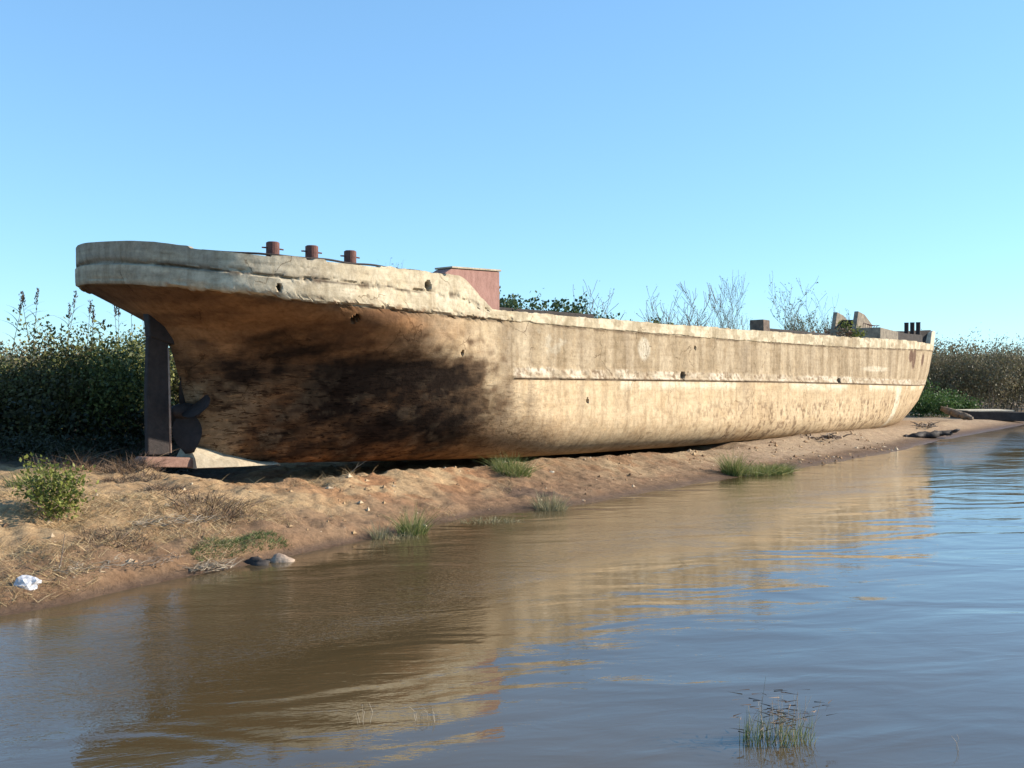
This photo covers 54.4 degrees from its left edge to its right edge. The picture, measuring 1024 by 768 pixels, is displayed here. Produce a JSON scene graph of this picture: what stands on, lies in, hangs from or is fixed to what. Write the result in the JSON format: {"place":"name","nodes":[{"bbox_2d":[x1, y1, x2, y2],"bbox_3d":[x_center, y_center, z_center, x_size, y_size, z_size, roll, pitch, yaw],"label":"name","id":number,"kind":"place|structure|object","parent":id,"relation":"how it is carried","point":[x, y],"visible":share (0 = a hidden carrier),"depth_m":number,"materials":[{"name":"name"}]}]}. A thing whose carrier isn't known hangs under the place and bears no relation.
{"place":"outdoors","nodes":[
{"label":"outdoors","id":0,"kind":"place"},
{"bbox_2d":[0,425,1023,767],"bbox_3d":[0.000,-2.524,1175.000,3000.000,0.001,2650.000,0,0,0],"label":"river","id":1,"kind":"structure","parent":0,"point":[878,599],"depth_m":9.47,"materials":[{"name":"liquid"}]},
{"bbox_2d":[355,703,372,723],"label":"water sprig","id":2,"kind":"object","parent":1,"relation":"in","point":[364,712],"visible":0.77,"depth_m":7.26,"materials":[{"name":"plant"}]},
{"bbox_2d":[411,707,439,722],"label":"water sprig","id":3,"kind":"object","parent":1,"relation":"on","point":[426,716],"visible":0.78,"depth_m":7.31,"materials":[{"name":"plant"}]},
{"bbox_2d":[732,677,833,747],"bbox_3d":[1.888,2.266,6.934,0.762,0.471,0.483,0,0,10],"label":"river weed","id":4,"kind":"object","parent":1,"relation":"on","point":[761,728],"visible":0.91,"depth_m":6.90,"materials":[{"name":"green plant"}]},
{"bbox_2d":[0,397,1023,615],"bbox_3d":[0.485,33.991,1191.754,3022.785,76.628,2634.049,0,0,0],"label":"ground","id":5,"kind":"structure","parent":0,"point":[433,482],"depth_m":18.12,"materials":[{"name":"soil"}]},
{"bbox_2d":[0,295,25,419],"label":"cane stalk","id":6,"kind":"object","parent":5,"relation":"on","point":[21,300],"visible":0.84,"depth_m":24.75,"materials":[{"name":"green plant"}]},
{"bbox_2d":[13,575,41,589],"bbox_3d":[-5.430,2.241,11.154,0.285,0.195,0.204,0,0,-17],"label":"plastic bag","id":7,"kind":"object","parent":5,"relation":"on","point":[24,580],"visible":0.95,"depth_m":11.11,"materials":[{"name":"white plastic"}]},
{"bbox_2d":[11,291,43,436],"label":"cane stalk","id":8,"kind":"object","parent":5,"relation":"on","point":[21,292],"visible":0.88,"depth_m":24.84,"materials":[{"name":"green plant"}]},
{"bbox_2d":[17,288,54,385],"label":"cane stalk","id":9,"kind":"object","parent":5,"relation":"on","point":[37,295],"visible":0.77,"depth_m":25.18,"materials":[{"name":"green plant"}]},
{"bbox_2d":[0,462,96,487],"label":"weed clump","id":10,"kind":"object","parent":5,"relation":"on","point":[18,478],"visible":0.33,"depth_m":16.54,"materials":[{"name":"green plant"}]},
{"bbox_2d":[7,452,98,522],"bbox_3d":[-6.132,1.387,13.447,1.203,0.984,1.146,0,0,0],"label":"small shrub","id":11,"kind":"object","parent":5,"relation":"on","point":[55,497],"visible":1,"depth_m":13.34,"materials":[{"name":"green plant"}]},
{"bbox_2d":[0,328,116,446],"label":"thicket shrub","id":12,"kind":"object","parent":5,"relation":"on","point":[10,382],"visible":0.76,"depth_m":24.38,"materials":[{"name":"green plant"}]},
{"bbox_2d":[0,310,120,435],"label":"thicket shrub","id":13,"kind":"object","parent":5,"relation":"on","point":[36,332],"visible":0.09,"depth_m":26.82,"materials":[{"name":"green plant"}]},
{"bbox_2d":[59,534,65,566],"bbox_3d":[-5.292,2.003,11.731,0.091,0.462,0.063,0,0,0],"label":"leaning stick","id":14,"kind":"object","parent":5,"relation":"on","point":[62,551],"visible":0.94,"depth_m":11.73,"materials":[{"name":"brown wood"}]},
{"bbox_2d":[46,302,79,446],"bbox_3d":[-11.351,-0.259,25.208,1.022,3.693,1.298,0,0,-28],"label":"cane stalk","id":15,"kind":"object","parent":5,"relation":"on","point":[69,310],"visible":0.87,"depth_m":25.27,"materials":[{"name":"green plant"}]},
{"bbox_2d":[7,444,127,471],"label":"dry weed","id":16,"kind":"object","parent":5,"relation":"on","point":[77,463],"visible":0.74,"depth_m":19.39,"materials":[{"name":"brown plant"}]},
{"bbox_2d":[56,290,85,438],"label":"cane stalk","id":17,"kind":"object","parent":5,"relation":"on","point":[74,299],"visible":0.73,"depth_m":26.05,"materials":[{"name":"green plant"}]},
{"bbox_2d":[75,300,100,440],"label":"cane stalk","id":18,"kind":"object","parent":5,"relation":"on","point":[89,308],"visible":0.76,"depth_m":25.64,"materials":[{"name":"green plant"}]},
{"bbox_2d":[0,379,178,452],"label":"undergrowth","id":19,"kind":"object","parent":5,"relation":"on","point":[140,436],"visible":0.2,"depth_m":24.06,"materials":[{"name":"green plant"}]},
{"bbox_2d":[68,307,119,445],"bbox_3d":[-10.672,-0.164,24.987,1.219,3.600,1.112,0,0,0],"label":"cane stalk","id":20,"kind":"object","parent":5,"relation":"on","point":[92,346],"visible":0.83,"depth_m":25.20,"materials":[{"name":"green plant"}]},
{"bbox_2d":[0,430,192,474],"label":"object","id":21,"kind":"object","parent":5,"relation":"on","point":[44,443],"visible":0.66,"depth_m":22.06,"materials":[{"name":"green plant"}]},
{"bbox_2d":[50,554,144,574],"bbox_3d":[-5.008,2.152,11.936,0.556,0.120,1.123,0,0,38],"label":"twig pile","id":22,"kind":"object","parent":5,"relation":"on","point":[76,567],"visible":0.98,"depth_m":11.82,"materials":[{"name":"brown wood"}]},
{"bbox_2d":[36,305,178,443],"bbox_3d":[-10.004,-0.169,25.863,4.056,3.704,3.962,0,0,27],"label":"thicket shrub","id":23,"kind":"object","parent":5,"relation":"on","point":[120,373],"visible":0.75,"depth_m":25.07,"materials":[{"name":"green plant"}]},
{"bbox_2d":[66,525,151,551],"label":"dry weed","id":24,"kind":"object","parent":5,"relation":"on","point":[115,535],"visible":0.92,"depth_m":12.97,"materials":[{"name":"beige plant"}]},
{"bbox_2d":[49,321,179,438],"bbox_3d":[-10.865,-0.172,28.463,4.134,3.720,4.657,0,0,0],"label":"thicket shrub","id":25,"kind":"object","parent":5,"relation":"on","point":[141,351],"visible":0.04,"depth_m":28.29,"materials":[{"name":"green plant"}]},
{"bbox_2d":[95,306,135,441],"bbox_3d":[-10.377,-0.289,25.849,0.911,3.778,0.991,0,0,19],"label":"cane stalk","id":26,"kind":"object","parent":5,"relation":"on","point":[116,308],"visible":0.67,"depth_m":25.89,"materials":[{"name":"green plant"}]},
{"bbox_2d":[111,308,131,359],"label":"cane stalk","id":27,"kind":"object","parent":5,"relation":"on","point":[118,314],"visible":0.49,"depth_m":26.78,"materials":[{"name":"green plant"}]},
{"bbox_2d":[89,467,168,483],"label":"dry weed","id":28,"kind":"object","parent":5,"relation":"on","point":[134,476],"visible":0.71,"depth_m":17.57,"materials":[{"name":"beige plant"}]},
{"bbox_2d":[90,447,179,474],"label":"dry weed","id":29,"kind":"object","parent":5,"relation":"on","point":[118,469],"visible":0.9,"depth_m":19.09,"materials":[{"name":"brown plant"}]},
{"bbox_2d":[129,315,143,434],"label":"cane stalk","id":30,"kind":"object","parent":5,"relation":"on","point":[132,354],"visible":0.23,"depth_m":26.08,"materials":[{"name":"green plant"}]},
{"bbox_2d":[115,552,182,568],"bbox_3d":[-4.527,2.204,12.474,0.412,0.127,0.917,0,0,38],"label":"twig pile","id":31,"kind":"object","parent":5,"relation":"on","point":[151,560],"visible":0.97,"depth_m":12.44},
{"bbox_2d":[136,479,201,496],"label":"dry weed","id":32,"kind":"object","parent":5,"relation":"on","point":[163,488],"visible":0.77,"depth_m":15.99,"materials":[{"name":"beige plant"}]},
{"bbox_2d":[169,347,179,405],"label":"thicket shrub","id":33,"kind":"object","parent":5,"relation":"on","point":[174,384],"visible":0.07,"depth_m":29.55,"materials":[{"name":"green plant"}]},
{"bbox_2d":[128,513,222,527],"bbox_3d":[-4.707,1.896,13.930,1.338,0.145,0.740,0,0,-29],"label":"twig pile","id":34,"kind":"object","parent":5,"relation":"on","point":[151,522],"visible":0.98,"depth_m":13.85,"materials":[{"name":"brown wood"}]},
{"bbox_2d":[178,557,241,572],"bbox_3d":[-3.914,2.357,12.948,0.912,0.142,0.438,0,0,-40],"label":"twig pile","id":35,"kind":"object","parent":5,"relation":"on","point":[213,566],"visible":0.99,"depth_m":12.94,"materials":[{"name":"brown wood"}]},
{"bbox_2d":[156,485,276,525],"bbox_3d":[-4.392,1.813,14.966,1.901,0.569,1.860,0,0,0],"label":"dry weed","id":36,"kind":"object","parent":5,"relation":"on","point":[207,504],"visible":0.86,"depth_m":14.89,"materials":[{"name":"brown plant"}]},
{"bbox_2d":[188,529,291,562],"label":"green turf","id":37,"kind":"structure","parent":5,"relation":"on","point":[265,537],"depth_m":13.77,"materials":[{"name":"plant"}]},
{"bbox_2d":[244,557,269,565],"bbox_3d":[-3.445,2.456,13.508,0.401,0.221,0.238,0,0,30],"label":"shore rock","id":38,"kind":"object","parent":5,"relation":"on","point":[256,561],"visible":0.61,"depth_m":13.47,"materials":[{"name":"stone"}]},
{"bbox_2d":[0,467,516,606],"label":"dry grass","id":39,"kind":"structure","parent":5,"relation":"on","point":[28,548],"depth_m":13.63,"materials":[{"name":"plant"}]},
{"bbox_2d":[269,553,294,562],"bbox_3d":[-3.206,2.471,13.742,0.412,0.265,0.295,0,0,-16],"label":"shore rock","id":40,"kind":"object","parent":5,"relation":"on","point":[278,558],"visible":0.44,"depth_m":13.65,"materials":[{"name":"stone"}]},
{"bbox_2d":[359,517,395,539],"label":"grass tuft","id":41,"kind":"object","parent":5,"relation":"on","point":[381,534],"visible":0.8,"depth_m":15.70,"materials":[{"name":"plant"}]},
{"bbox_2d":[383,529,418,539],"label":"grass tuft","id":42,"kind":"object","parent":5,"relation":"on","point":[391,536],"visible":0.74,"depth_m":15.78,"materials":[{"name":"green plant"}]},
{"bbox_2d":[374,500,446,535],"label":"grass tuft","id":43,"kind":"object","parent":5,"relation":"on","point":[416,525],"visible":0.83,"depth_m":16.10,"materials":[{"name":"green plant"}]},
{"bbox_2d":[447,516,519,523],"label":"grass tuft","id":44,"kind":"object","parent":5,"relation":"on","point":[494,519],"visible":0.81,"depth_m":17.53,"materials":[{"name":"green plant"}]},
{"bbox_2d":[75,241,934,468],"bbox_3d":[8.324,-0.561,38.575,6.957,5.608,50.570,0,0,40],"label":"concrete ship","id":45,"kind":"object","parent":5,"relation":"on","point":[310,356],"visible":0.98,"depth_m":21.98,"materials":[{"name":"beige concrete"}]},
{"bbox_2d":[499,286,521,309],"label":"deck plant","id":46,"kind":"object","parent":45,"relation":"on","point":[507,302],"visible":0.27,"depth_m":23.91,"materials":[{"name":"green plant"}]},
{"bbox_2d":[499,288,543,309],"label":"deck plant","id":47,"kind":"object","parent":45,"relation":"on","point":[531,305],"visible":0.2,"depth_m":25.46,"materials":[{"name":"green plant"}]},
{"bbox_2d":[513,294,571,311],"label":"deck plant","id":48,"kind":"object","parent":45,"relation":"on","point":[557,304],"visible":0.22,"depth_m":25.68,"materials":[{"name":"green plant"}]},
{"bbox_2d":[530,294,595,315],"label":"deck plant","id":49,"kind":"object","parent":45,"relation":"on","point":[582,308],"visible":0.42,"depth_m":26.51,"materials":[{"name":"green plant"}]},
{"bbox_2d":[561,301,581,313],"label":"deck plant","id":50,"kind":"object","parent":45,"relation":"on","point":[569,311],"visible":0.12,"depth_m":27.01,"materials":[{"name":"green plant"}]},
{"bbox_2d":[582,308,619,318],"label":"deck plant","id":51,"kind":"object","parent":45,"relation":"on","point":[607,316],"visible":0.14,"depth_m":27.51,"materials":[{"name":"green plant"}]},
{"bbox_2d":[650,317,673,324],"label":"deck plant","id":52,"kind":"object","parent":45,"relation":"on","point":[657,321],"visible":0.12,"depth_m":30.36,"materials":[{"name":"green plant"}]},
{"bbox_2d":[636,281,720,327],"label":"bare shrub","id":53,"kind":"object","parent":45,"relation":"in","point":[688,317],"visible":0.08,"depth_m":41.50,"materials":[{"name":"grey plant"}]},
{"bbox_2d":[764,271,874,332],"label":"young tree","id":54,"kind":"object","parent":45,"relation":"in","point":[800,327],"visible":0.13,"depth_m":50.13,"materials":[{"name":"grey plant"}]},
{"bbox_2d":[792,326,853,337],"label":"deck plant","id":55,"kind":"object","parent":45,"relation":"on","point":[848,333],"visible":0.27,"depth_m":39.90,"materials":[{"name":"green plant"}]},
{"bbox_2d":[837,320,866,337],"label":"deck plant","id":56,"kind":"object","parent":45,"relation":"on","point":[857,334],"visible":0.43,"depth_m":42.75,"materials":[{"name":"green plant"}]},
{"bbox_2d":[471,451,547,477],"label":"grass tuft","id":57,"kind":"object","parent":5,"relation":"on","point":[507,470],"visible":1,"depth_m":21.79,"materials":[{"name":"green plant"}]},
{"bbox_2d":[0,330,1023,399],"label":"wood","id":58,"kind":"object","parent":5,"relation":"on","point":[3,352],"visible":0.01,"depth_m":100.24,"materials":[{"name":"green plant"}]},
{"bbox_2d":[527,491,576,510],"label":"grass tuft","id":59,"kind":"object","parent":5,"relation":"on","point":[546,505],"visible":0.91,"depth_m":19.16,"materials":[{"name":"green plant"}]},
{"bbox_2d":[554,281,649,320],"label":"bare shrub","id":60,"kind":"object","parent":5,"relation":"on","point":[598,303],"visible":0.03,"depth_m":34.83,"materials":[{"name":"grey plant"}]},
{"bbox_2d":[704,270,749,329],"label":"bare shrub","id":61,"kind":"object","parent":5,"relation":"on","point":[726,318],"visible":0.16,"depth_m":43.79,"materials":[{"name":"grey plant"}]},
{"bbox_2d":[711,447,762,476],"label":"grass tuft","id":62,"kind":"object","parent":5,"relation":"on","point":[727,468],"visible":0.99,"depth_m":25.77,"materials":[{"name":"green plant"}]},
{"bbox_2d":[734,460,803,475],"bbox_3d":[6.739,2.214,26.647,2.690,0.399,2.863,0,0,0],"label":"grass patch","id":63,"kind":"object","parent":5,"relation":"on","point":[767,470],"visible":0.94,"depth_m":26.33,"materials":[{"name":"green plant"}]},
{"bbox_2d":[800,432,851,439],"bbox_3d":[11.354,1.893,36.203,1.185,0.245,2.532,0,0,41],"label":"twig pile","id":64,"kind":"object","parent":5,"relation":"on","point":[826,436],"visible":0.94,"depth_m":36.01,"materials":[{"name":"brown wood"}]},
{"bbox_2d":[815,295,850,326],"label":"bare shrub","id":65,"kind":"object","parent":5,"relation":"on","point":[828,310],"visible":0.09,"depth_m":54.83,"materials":[{"name":"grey plant"}]},
{"bbox_2d":[910,421,937,426],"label":"twig pile","id":66,"kind":"object","parent":5,"relation":"on","point":[921,424],"visible":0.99,"depth_m":45.57,"materials":[{"name":"brown wood"}]},
{"bbox_2d":[903,429,959,437],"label":"driftwood log","id":67,"kind":"object","parent":5,"relation":"on","point":[932,434],"visible":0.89,"depth_m":41.84,"materials":[{"name":"black wood"}]},
{"bbox_2d":[913,343,953,412],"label":"scrub bush","id":68,"kind":"object","parent":5,"relation":"on","point":[931,375],"visible":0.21,"depth_m":65.73,"materials":[{"name":"green plant"}]},
{"bbox_2d":[906,376,967,416],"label":"green bush","id":69,"kind":"object","parent":5,"relation":"on","point":[926,403],"visible":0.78,"depth_m":59.18,"materials":[{"name":"green plant"}]},
{"bbox_2d":[940,405,973,419],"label":"driftwood log","id":70,"kind":"object","parent":5,"relation":"on","point":[955,413],"visible":0.97,"depth_m":54.07,"materials":[{"name":"wood"}]},
{"bbox_2d":[921,329,997,399],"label":"scrub bush","id":71,"kind":"object","parent":5,"relation":"on","point":[958,356],"visible":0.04,"depth_m":73.53,"materials":[{"name":"green plant"}]},
{"bbox_2d":[935,385,984,414],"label":"green bush","id":72,"kind":"object","parent":5,"relation":"on","point":[972,404],"visible":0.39,"depth_m":61.76,"materials":[{"name":"green plant"}]},
{"bbox_2d":[927,334,994,405],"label":"scrub bush","id":73,"kind":"object","parent":5,"relation":"on","point":[954,382],"visible":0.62,"depth_m":66.49,"materials":[{"name":"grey plant"}]},
{"bbox_2d":[933,356,1023,408],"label":"scrub undergrowth","id":74,"kind":"object","parent":5,"relation":"on","point":[1020,402],"visible":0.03,"depth_m":74.05,"materials":[{"name":"green plant"}]},
{"bbox_2d":[943,327,1023,408],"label":"scrub bush","id":75,"kind":"object","parent":5,"relation":"on","point":[997,375],"visible":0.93,"depth_m":66.30,"materials":[{"name":"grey plant"}]},
{"bbox_2d":[950,409,1023,420],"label":"concrete slab","id":76,"kind":"structure","parent":5,"relation":"on","point":[996,414],"depth_m":56.75,"materials":[{"name":"grey concrete"}]},
{"bbox_2d":[966,344,1023,407],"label":"scrub bush","id":77,"kind":"object","parent":5,"relation":"on","point":[1002,365],"visible":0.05,"depth_m":76.25,"materials":[{"name":"green plant"}]},
{"bbox_2d":[969,329,1023,411],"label":"scrub bush","id":78,"kind":"object","parent":5,"relation":"on","point":[1019,395],"visible":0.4,"depth_m":68.18,"materials":[{"name":"green plant"}]},
{"bbox_2d":[0,0,1023,356],"label":"sky","id":79,"kind":"structure","parent":0,"point":[872,149],"materials":[{"name":"blue"}]},
{"bbox_2d":[4,354,1022,370],"bbox_3d":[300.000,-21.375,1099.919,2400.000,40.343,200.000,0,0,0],"label":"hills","id":80,"kind":"structure","parent":0,"point":[931,360],"depth_m":1040.63,"materials":[{"name":"green plant"}]}
]}

